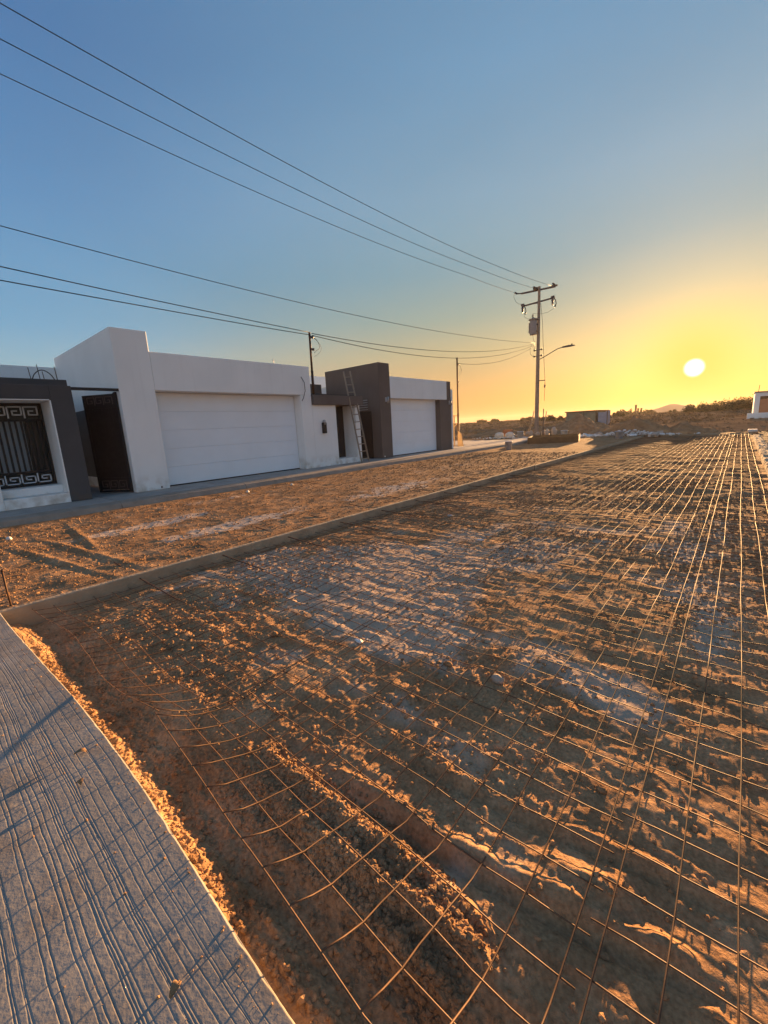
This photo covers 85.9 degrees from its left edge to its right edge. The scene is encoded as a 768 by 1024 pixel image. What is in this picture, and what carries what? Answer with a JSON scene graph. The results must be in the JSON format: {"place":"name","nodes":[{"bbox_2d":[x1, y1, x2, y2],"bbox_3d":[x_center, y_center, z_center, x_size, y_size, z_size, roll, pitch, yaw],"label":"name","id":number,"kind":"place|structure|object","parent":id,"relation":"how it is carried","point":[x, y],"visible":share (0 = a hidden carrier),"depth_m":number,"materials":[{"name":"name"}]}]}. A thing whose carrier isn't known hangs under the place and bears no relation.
{"place":"outdoors","nodes":[
{"label":"outdoors","id":0,"kind":"place"},
{"bbox_2d":[0,613,294,1023],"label":"concrete slab","id":1,"kind":"structure","parent":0,"point":[129,962],"depth_m":1.28,"materials":[{"name":"grey concrete"}]},
{"bbox_2d":[73,748,86,754],"bbox_3d":[-1.378,1.087,1.874,0.051,0.017,0.025,-5,12,-11],"label":"dry leaf","id":2,"kind":"object","parent":1,"relation":"on","point":[82,750],"visible":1,"depth_m":1.88,"materials":[{"name":"brown plant"}]},
{"bbox_2d":[0,616,273,1019],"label":"slab crumbs","id":3,"kind":"object","parent":1,"relation":"on","point":[223,928],"visible":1,"depth_m":1.39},
{"bbox_2d":[169,980,180,998],"bbox_3d":[-0.533,1.209,1.049,0.026,0.017,0.033,7,15,40],"label":"dry leaf","id":4,"kind":"object","parent":1,"relation":"on","point":[175,985],"visible":1,"depth_m":1.05,"materials":[{"name":"brown plant"}]},
{"bbox_2d":[0,436,529,527],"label":"pavement","id":5,"kind":"structure","parent":0,"point":[102,501],"depth_m":10.57,"materials":[{"name":"concrete"}]},
{"bbox_2d":[0,327,362,511],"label":"white house","id":6,"kind":"structure","parent":5,"relation":"on","point":[110,409],"depth_m":10.82,"materials":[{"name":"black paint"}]},
{"bbox_2d":[0,403,56,489],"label":"window","id":7,"kind":"structure","parent":6,"relation":"in","point":[26,460],"depth_m":9.18,"materials":[{"name":"black paint"}]},
{"bbox_2d":[155,392,299,485],"bbox_3d":[-4.509,-2.302,12.549,0.100,2.467,4.575,7,15,40],"label":"garage door","id":8,"kind":"structure","parent":6,"relation":"in","point":[206,437],"depth_m":12.24,"materials":[{"name":"white metal"}]},
{"bbox_2d":[308,332,320,394],"bbox_3d":[-2.347,-5.117,14.351,0.090,2.067,0.577,7,15,40],"label":"service mast","id":9,"kind":"object","parent":6,"relation":"on","point":[311,364],"visible":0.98,"depth_m":14.18,"materials":[{"name":"metal"}]},
{"bbox_2d":[0,280,308,334],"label":"service cable","id":10,"kind":"object","parent":9,"relation":"attached to","point":[142,305],"visible":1,"depth_m":10.13,"materials":[{"name":"black rubber"}]},
{"bbox_2d":[0,266,310,332],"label":"service cable","id":11,"kind":"object","parent":9,"relation":"attached to","point":[139,297],"visible":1,"depth_m":10.07,"materials":[{"name":"black rubber"}]},
{"bbox_2d":[343,371,369,462],"bbox_3d":[-1.044,-3.576,15.536,0.812,3.422,0.518,7,15,40],"label":"wooden ladder","id":12,"kind":"object","parent":5,"relation":"on","point":[355,429],"visible":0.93,"depth_m":15.50,"materials":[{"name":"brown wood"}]},
{"bbox_2d":[321,362,452,458],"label":"dark framed house","id":13,"kind":"structure","parent":5,"relation":"on","point":[401,416],"depth_m":18.18,"materials":[{"name":"white paint"}]},
{"bbox_2d":[360,411,373,458],"bbox_3d":[-0.818,-3.267,17.618,0.850,1.950,0.058,7,15,40],"label":"side door","id":14,"kind":"structure","parent":13,"relation":"in","point":[366,417],"depth_m":17.48,"materials":[{"name":"black paint"}]},
{"bbox_2d":[390,399,436,455],"bbox_3d":[1.307,-3.953,19.155,0.130,2.447,3.822,7,15,40],"label":"garage door","id":15,"kind":"structure","parent":13,"relation":"in","point":[413,421],"depth_m":19.10,"materials":[{"name":"white metal"}]},
{"bbox_2d":[0,0,767,422],"label":"sky","id":16,"kind":"structure","parent":0,"point":[613,154],"materials":[{"name":"blue"}]},
{"bbox_2d":[90,409,767,489],"bbox_3d":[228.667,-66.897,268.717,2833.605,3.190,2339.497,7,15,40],"label":"ground","id":17,"kind":"structure","parent":0,"point":[738,427],"depth_m":48.49,"materials":[{"name":"brown soil"}]},
{"bbox_2d":[0,533,290,624],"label":"edge strip","id":18,"kind":"object","parent":17,"relation":"on","point":[26,614],"visible":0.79,"depth_m":4.26,"materials":[{"name":"concrete"}]},
{"bbox_2d":[114,562,176,599],"bbox_3d":[-2.556,0.701,4.354,1.642,0.088,0.015,7,15,40],"label":"steel dowel","id":19,"kind":"object","parent":18,"relation":"attached to","point":[152,585],"visible":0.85,"depth_m":4.13,"materials":[{"name":"metal"}]},
{"bbox_2d":[195,542,262,569],"bbox_3d":[-1.929,0.521,5.030,1.613,0.075,0.016,7,15,41],"label":"steel dowel","id":20,"kind":"object","parent":18,"relation":"attached to","point":[235,559],"visible":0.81,"depth_m":4.83,"materials":[{"name":"brown metal"}]},
{"bbox_2d":[255,526,326,547],"bbox_3d":[-1.351,0.342,5.805,1.639,0.092,0.014,7,15,41],"label":"steel dowel","id":21,"kind":"object","parent":18,"relation":"attached to","point":[297,539],"visible":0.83,"depth_m":5.60,"materials":[{"name":"brown metal"}]},
{"bbox_2d":[0,435,642,609],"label":"dirt lane","id":22,"kind":"structure","parent":17,"relation":"on","point":[583,444],"depth_m":7.20,"materials":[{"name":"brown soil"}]},
{"bbox_2d":[0,569,11,605],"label":"marking stake","id":23,"kind":"object","parent":22,"relation":"on","point":[5,585],"visible":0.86,"depth_m":3.67,"materials":[{"name":"brown wood"}]},
{"bbox_2d":[416,478,488,504],"bbox_3d":[1.640,-0.459,9.331,0.075,0.240,3.092,7,15,40],"label":"edge strip","id":24,"kind":"object","parent":22,"relation":"on","point":[429,496],"visible":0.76,"depth_m":9.12,"materials":[{"name":"concrete"}]},
{"bbox_2d":[415,488,480,496],"bbox_3d":[1.325,-0.421,8.843,1.658,0.088,0.015,7,15,41],"label":"steel dowel","id":25,"kind":"object","parent":24,"relation":"attached to","point":[454,493],"visible":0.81,"depth_m":8.62,"materials":[{"name":"brown metal"}]},
{"bbox_2d":[505,441,511,449],"bbox_3d":[6.241,-3.329,20.687,0.360,0.400,0.360,7,15,40],"label":"bucket","id":26,"kind":"object","parent":22,"relation":"on","point":[508,445],"visible":1,"depth_m":20.57,"materials":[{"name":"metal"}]},
{"bbox_2d":[615,431,623,437],"bbox_3d":[14.466,-4.754,25.393,0.530,0.440,0.530,7,15,40],"label":"bucket","id":27,"kind":"object","parent":22,"relation":"on","point":[618,434],"visible":0.97,"depth_m":25.22,"materials":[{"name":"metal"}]},
{"bbox_2d":[287,497,417,542],"bbox_3d":[-0.355,0.117,7.029,0.078,0.243,3.092,7,15,40],"label":"edge strip","id":28,"kind":"object","parent":17,"relation":"on","point":[306,532],"visible":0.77,"depth_m":6.72,"materials":[{"name":"concrete"}]},
{"bbox_2d":[310,515,381,530],"bbox_3d":[-0.656,0.157,6.533,1.579,0.099,0.017,6,15,38],"label":"steel dowel","id":29,"kind":"object","parent":28,"relation":"attached to","point":[353,524],"visible":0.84,"depth_m":6.33,"materials":[{"name":"brown metal"}]},
{"bbox_2d":[349,504,417,515],"bbox_3d":[-0.046,-0.042,7.326,1.636,0.083,0.014,7,15,40],"label":"steel dowel","id":30,"kind":"object","parent":28,"relation":"attached to","point":[390,511],"visible":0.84,"depth_m":7.12,"materials":[{"name":"brown metal"}]},
{"bbox_2d":[388,496,454,504],"bbox_3d":[0.676,-0.232,8.042,1.634,0.083,0.017,6,15,38],"label":"steel dowel","id":31,"kind":"object","parent":28,"relation":"attached to","point":[426,501],"visible":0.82,"depth_m":7.85,"materials":[{"name":"brown metal"}]},
{"bbox_2d":[10,432,767,1023],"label":"road bed","id":32,"kind":"object","parent":17,"relation":"on","point":[622,970],"visible":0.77,"depth_m":2.08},
{"bbox_2d":[271,631,278,636],"bbox_3d":[-0.829,0.928,3.129,0.064,0.044,0.051,7,15,40],"label":"loose stone","id":33,"kind":"object","parent":32,"relation":"on","point":[273,633],"visible":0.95,"depth_m":3.11,"materials":[{"name":"stone"}]},
{"bbox_2d":[219,735,506,1023],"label":"loose soil clods","id":34,"kind":"object","parent":32,"relation":"on","point":[391,857],"visible":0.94,"depth_m":1.37,"materials":[{"name":"brown soil"}]},
{"bbox_2d":[32,435,693,714],"bbox_3d":[7.923,-1.972,14.563,2.781,0.214,31.442,7,15,40],"label":"wire mat","id":35,"kind":"object","parent":32,"relation":"on","point":[606,453],"visible":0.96,"depth_m":4.71,"materials":[{"name":"brown metal"}]},
{"bbox_2d":[651,432,659,436],"bbox_3d":[17.067,-4.885,25.996,0.505,0.307,0.394,-13,15,-39],"label":"concrete chunk","id":36,"kind":"object","parent":35,"relation":"on","point":[654,434],"visible":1,"depth_m":25.88,"materials":[{"name":"concrete"}]},
{"bbox_2d":[16,474,767,1023],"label":"gravel crumbs","id":37,"kind":"object","parent":32,"relation":"on","point":[272,954],"visible":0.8,"depth_m":2.25,"materials":[{"name":"brown gravel"}]},
{"bbox_2d":[154,434,733,1023],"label":"wire mat","id":38,"kind":"object","parent":32,"relation":"on","point":[626,486],"visible":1,"depth_m":2.15,"materials":[{"name":"brown metal"}]},
{"bbox_2d":[444,661,452,666],"bbox_3d":[0.409,0.962,2.607,0.065,0.037,0.043,7,15,40],"label":"loose stone","id":39,"kind":"object","parent":32,"relation":"on","point":[448,663],"visible":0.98,"depth_m":2.59,"materials":[{"name":"stone"}]},
{"bbox_2d":[491,673,503,684],"bbox_3d":[0.667,0.983,2.432,0.088,0.055,0.063,7,15,40],"label":"loose stone","id":40,"kind":"object","parent":32,"relation":"on","point":[498,679],"visible":0.99,"depth_m":2.41,"materials":[{"name":"grey stone"}]},
{"bbox_2d":[488,465,533,482],"bbox_3d":[3.626,-1.037,11.640,0.082,0.241,3.092,7,15,40],"label":"edge strip","id":41,"kind":"object","parent":32,"relation":"on","point":[507,474],"visible":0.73,"depth_m":11.38,"materials":[{"name":"concrete"}]},
{"bbox_2d":[534,457,565,469],"bbox_3d":[5.630,-1.613,13.933,0.075,0.241,3.092,7,15,40],"label":"edge strip","id":42,"kind":"object","parent":32,"relation":"on","point":[551,462],"visible":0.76,"depth_m":13.80,"materials":[{"name":"concrete"}]},
{"bbox_2d":[565,450,588,460],"bbox_3d":[7.618,-2.191,16.241,0.075,0.241,3.092,7,15,40],"label":"edge strip","id":43,"kind":"object","parent":32,"relation":"on","point":[575,455],"visible":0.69,"depth_m":15.99,"materials":[{"name":"concrete"}]},
{"bbox_2d":[589,445,606,453],"bbox_3d":[9.609,-2.769,18.546,0.076,0.242,3.092,7,15,39],"label":"edge strip","id":44,"kind":"object","parent":32,"relation":"on","point":[595,449],"visible":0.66,"depth_m":18.20,"materials":[{"name":"concrete"}]},
{"bbox_2d":[596,785,606,794],"bbox_3d":[0.892,1.141,1.694,0.043,0.027,0.033,7,15,40],"label":"loose stone","id":45,"kind":"object","parent":32,"relation":"on","point":[601,789],"visible":1,"depth_m":1.69,"materials":[{"name":"grey stone"}]},
{"bbox_2d":[607,442,620,446],"bbox_3d":[11.605,-3.346,20.846,0.074,0.242,3.092,7,15,40],"label":"edge strip","id":46,"kind":"object","parent":32,"relation":"on","point":[615,444],"visible":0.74,"depth_m":20.79,"materials":[{"name":"concrete"}]},
{"bbox_2d":[620,438,632,443],"bbox_3d":[13.594,-3.924,23.153,0.077,0.241,3.092,7,15,40],"label":"edge strip","id":47,"kind":"object","parent":32,"relation":"on","point":[624,441],"visible":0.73,"depth_m":22.98,"materials":[{"name":"concrete"}]},
{"bbox_2d":[576,434,767,1023],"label":"wire mat","id":48,"kind":"object","parent":32,"relation":"on","point":[739,955],"visible":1,"depth_m":1.77,"materials":[{"name":"metal"}]},
{"bbox_2d":[752,434,767,477],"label":"kerb","id":49,"kind":"structure","parent":32,"relation":"on","point":[761,444],"depth_m":14.28,"materials":[{"name":"grey concrete"}]},
{"bbox_2d":[453,415,456,445],"bbox_3d":[4.195,-4.637,23.881,0.383,1.900,0.060,7,15,40],"label":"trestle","id":50,"kind":"object","parent":17,"relation":"on","point":[454,425],"visible":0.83,"depth_m":23.88,"materials":[{"name":"wood"}]},
{"bbox_2d":[456,357,461,437],"bbox_3d":[4.309,-6.127,23.442,0.117,4.980,0.558,7,15,40],"label":"service mast","id":51,"kind":"object","parent":17,"relation":"on","point":[457,364],"visible":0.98,"depth_m":23.22,"materials":[{"name":"metal"}]},
{"bbox_2d":[458,431,463,445],"bbox_3d":[4.374,-4.125,23.477,0.420,1.000,0.120,7,15,40],"label":"plywood sheet","id":52,"kind":"object","parent":17,"relation":"on","point":[460,441],"visible":0.64,"depth_m":23.49,"materials":[{"name":"beige wood"}]},
{"bbox_2d":[453,440,498,444],"bbox_3d":[6.784,-4.832,29.264,7.100,0.260,5.600,7,15,40],"label":"concrete pad","id":53,"kind":"object","parent":17,"relation":"on","point":[471,442],"visible":0.23,"depth_m":29.96,"materials":[{"name":"grey concrete"}]},
{"bbox_2d":[465,429,524,436],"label":"soil mound","id":54,"kind":"object","parent":17,"relation":"on","point":[489,433],"visible":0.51,"depth_m":42.54,"materials":[{"name":"brown soil"}]},
{"bbox_2d":[495,432,503,437],"bbox_3d":[9.928,-6.561,35.533,0.821,0.592,0.619,7,15,40],"label":"sack","id":55,"kind":"object","parent":17,"relation":"on","point":[499,434],"visible":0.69,"depth_m":35.29,"materials":[{"name":"white plastic"}]},
{"bbox_2d":[503,429,512,435],"bbox_3d":[11.487,-7.332,38.297,0.785,0.650,0.400,7,15,40],"label":"brick stack","id":56,"kind":"object","parent":17,"relation":"on","point":[505,431],"visible":0.5,"depth_m":38.13,"materials":[{"name":"red brick"}]},
{"bbox_2d":[505,432,514,437],"bbox_3d":[10.734,-6.548,35.252,0.840,0.588,0.608,7,15,40],"label":"sack","id":57,"kind":"object","parent":17,"relation":"on","point":[511,434],"visible":0.68,"depth_m":35.03,"materials":[{"name":"white plastic"}]},
{"bbox_2d":[517,431,523,437],"bbox_3d":[10.640,-6.042,32.219,0.509,0.520,0.509,7,15,40],"label":"bucket","id":58,"kind":"object","parent":17,"relation":"on","point":[519,434],"visible":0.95,"depth_m":32.05,"materials":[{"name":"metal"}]},
{"bbox_2d":[520,417,534,420],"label":"desert bush","id":59,"kind":"object","parent":17,"relation":"on","point":[526,418],"visible":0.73,"depth_m":177.77,"materials":[{"name":"green plant"}]},
{"bbox_2d":[514,283,574,435],"bbox_3d":[12.167,-11.280,31.536,4.452,11.202,0.887,4,14,31],"label":"utility pole","id":60,"kind":"object","parent":17,"relation":"on","point":[534,326],"visible":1,"depth_m":31.34,"materials":[{"name":"wood"}]},
{"bbox_2d":[0,73,514,292],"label":"power line","id":61,"kind":"object","parent":60,"relation":"attached to","point":[213,172],"visible":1,"depth_m":12.46,"materials":[{"name":"black metal"}]},
{"bbox_2d":[0,225,529,342],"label":"power line","id":62,"kind":"object","parent":60,"relation":"attached to","point":[216,282],"visible":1,"depth_m":11.78,"materials":[{"name":"black metal"}]},
{"bbox_2d":[0,38,534,288],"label":"power line","id":63,"kind":"object","parent":60,"relation":"attached to","point":[215,149],"visible":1,"depth_m":11.12,"materials":[{"name":"black metal"}]},
{"bbox_2d":[0,3,550,285],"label":"power line","id":64,"kind":"object","parent":60,"relation":"attached to","point":[217,125],"visible":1,"depth_m":10.45,"materials":[{"name":"black metal"}]},
{"bbox_2d":[311,333,531,351],"bbox_3d":[4.541,-9.491,22.836,0.050,2.441,23.327,6,15,37],"label":"service cable","id":65,"kind":"object","parent":60,"relation":"attached to","point":[407,348],"visible":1,"depth_m":18.18,"materials":[{"name":"black rubber"}]},
{"bbox_2d":[312,335,533,357],"bbox_3d":[4.547,-9.377,22.859,0.050,2.473,23.328,6,15,37],"label":"service cable","id":66,"kind":"object","parent":60,"relation":"attached to","point":[403,353],"visible":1,"depth_m":17.75,"materials":[{"name":"black rubber"}]},
{"bbox_2d":[545,415,564,420],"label":"desert bush","id":67,"kind":"object","parent":17,"relation":"on","point":[551,418],"visible":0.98,"depth_m":104.46,"materials":[{"name":"green plant"}]},
{"bbox_2d":[558,422,598,434],"bbox_3d":[16.943,-7.122,35.377,4.000,1.226,3.200,7,15,40],"label":"soil mound","id":68,"kind":"object","parent":17,"relation":"on","point":[578,428],"visible":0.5,"depth_m":34.59,"materials":[{"name":"brown soil"}]},
{"bbox_2d":[549,413,610,431],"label":"soil mound","id":69,"kind":"object","parent":17,"relation":"on","point":[579,418],"visible":0.48,"depth_m":44.48,"materials":[{"name":"brown soil"}]},
{"bbox_2d":[565,410,606,422],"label":"block shell","id":70,"kind":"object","parent":17,"relation":"on","point":[592,415],"visible":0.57,"depth_m":54.48,"materials":[{"name":"grey concrete"}]},
{"bbox_2d":[477,429,700,439],"bbox_3d":[13.335,-5.875,31.267,17.155,0.492,4.707,7,15,40],"label":"broken plaster","id":71,"kind":"object","parent":17,"relation":"on","point":[627,432],"visible":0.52,"depth_m":27.71,"materials":[{"name":"white concrete"}]},
{"bbox_2d":[551,427,556,434],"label":"rubble block","id":72,"kind":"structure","parent":71,"relation":"on","point":[554,431],"depth_m":31.91,"materials":[{"name":"concrete"}]},
{"bbox_2d":[582,427,608,434],"bbox_3d":[18.375,-6.462,32.956,4.800,0.751,3.600,7,15,40],"label":"soil mound","id":73,"kind":"object","parent":17,"relation":"on","point":[601,429],"visible":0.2,"depth_m":33.11,"materials":[{"name":"brown soil"}]},
{"bbox_2d":[453,408,751,433],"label":"dry scrub","id":74,"kind":"object","parent":17,"relation":"on","point":[627,417],"visible":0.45,"depth_m":73.10,"materials":[{"name":"brown plant"}]},
{"bbox_2d":[598,410,610,424],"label":"grey shed","id":75,"kind":"structure","parent":17,"relation":"on","point":[603,417],"depth_m":53.28,"materials":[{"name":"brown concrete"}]},
{"bbox_2d":[453,414,767,438],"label":"scattered rubble","id":76,"kind":"object","parent":17,"relation":"on","point":[705,421],"visible":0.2,"depth_m":39.69,"materials":[{"name":"grey stone"}]},
{"bbox_2d":[612,411,624,416],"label":"desert bush","id":77,"kind":"object","parent":17,"relation":"on","point":[618,413],"visible":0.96,"depth_m":129.67,"materials":[{"name":"green plant"}]},
{"bbox_2d":[620,408,635,414],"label":"desert bush","id":78,"kind":"object","parent":17,"relation":"on","point":[627,412],"visible":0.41,"depth_m":231.57,"materials":[{"name":"green plant"}]},
{"bbox_2d":[602,416,671,436],"bbox_3d":[17.645,-5.963,28.867,4.800,1.482,3.200,7,15,40],"label":"soil mound","id":79,"kind":"object","parent":17,"relation":"on","point":[634,422],"visible":0.62,"depth_m":28.07,"materials":[{"name":"brown soil"}]},
{"bbox_2d":[668,422,719,433],"bbox_3d":[19.966,-5.572,27.628,4.200,0.966,2.800,7,15,40],"label":"soil mound","id":80,"kind":"object","parent":17,"relation":"on","point":[684,427],"visible":0.56,"depth_m":26.77,"materials":[{"name":"brown soil"}]},
{"bbox_2d":[682,401,710,411],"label":"desert bush","id":81,"kind":"object","parent":17,"relation":"on","point":[690,408],"visible":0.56,"depth_m":109.82,"materials":[{"name":"green plant"}]},
{"bbox_2d":[694,402,732,411],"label":"desert bush","id":82,"kind":"object","parent":17,"relation":"on","point":[705,408],"visible":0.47,"depth_m":98.88,"materials":[{"name":"green plant"}]},
{"bbox_2d":[709,398,740,410],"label":"desert bush","id":83,"kind":"object","parent":17,"relation":"on","point":[715,407],"visible":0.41,"depth_m":89.51,"materials":[{"name":"green plant"}]},
{"bbox_2d":[719,396,751,409],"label":"desert bush","id":84,"kind":"object","parent":17,"relation":"on","point":[734,400],"visible":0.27,"depth_m":80.50,"materials":[{"name":"green plant"}]},
{"bbox_2d":[729,398,753,409],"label":"desert bush","id":85,"kind":"object","parent":17,"relation":"on","point":[739,405],"visible":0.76,"depth_m":72.36,"materials":[{"name":"green plant"}]},
{"bbox_2d":[747,412,767,418],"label":"garden wall","id":86,"kind":"structure","parent":17,"relation":"on","point":[756,415],"depth_m":41.97,"materials":[{"name":"white concrete"}]},
{"bbox_2d":[752,385,767,412],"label":"roadside house","id":87,"kind":"structure","parent":17,"relation":"on","point":[760,402],"depth_m":43.61,"materials":[{"name":"paint"}]},
{"bbox_2d":[758,399,767,412],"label":"door","id":88,"kind":"structure","parent":87,"relation":"in","point":[763,406],"depth_m":43.60,"materials":[{"name":"wood"}]},
{"bbox_2d":[527,434,579,443],"bbox_3d":[10.518,-4.500,25.442,3.244,0.420,2.839,1,12,17],"label":"timber form box","id":89,"kind":"object","parent":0,"point":[560,438],"visible":0.8,"depth_m":24.30,"materials":[{"name":"brown wood"}]},
{"bbox_2d":[464,404,694,423],"bbox_3d":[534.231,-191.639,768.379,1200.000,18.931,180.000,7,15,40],"label":"hills","id":90,"kind":"structure","parent":0,"point":[677,407],"depth_m":736.95,"materials":[{"name":"brown soil"}]},
{"bbox_2d":[636,409,656,413],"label":"desert bush","id":91,"kind":"object","parent":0,"point":[651,411],"visible":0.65,"depth_m":224.88,"materials":[{"name":"green plant"}]},
{"bbox_2d":[758,431,767,443],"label":"verge","id":92,"kind":"structure","parent":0,"point":[763,435],"depth_m":22.42,"materials":[{"name":"brown soil"}]}
]}

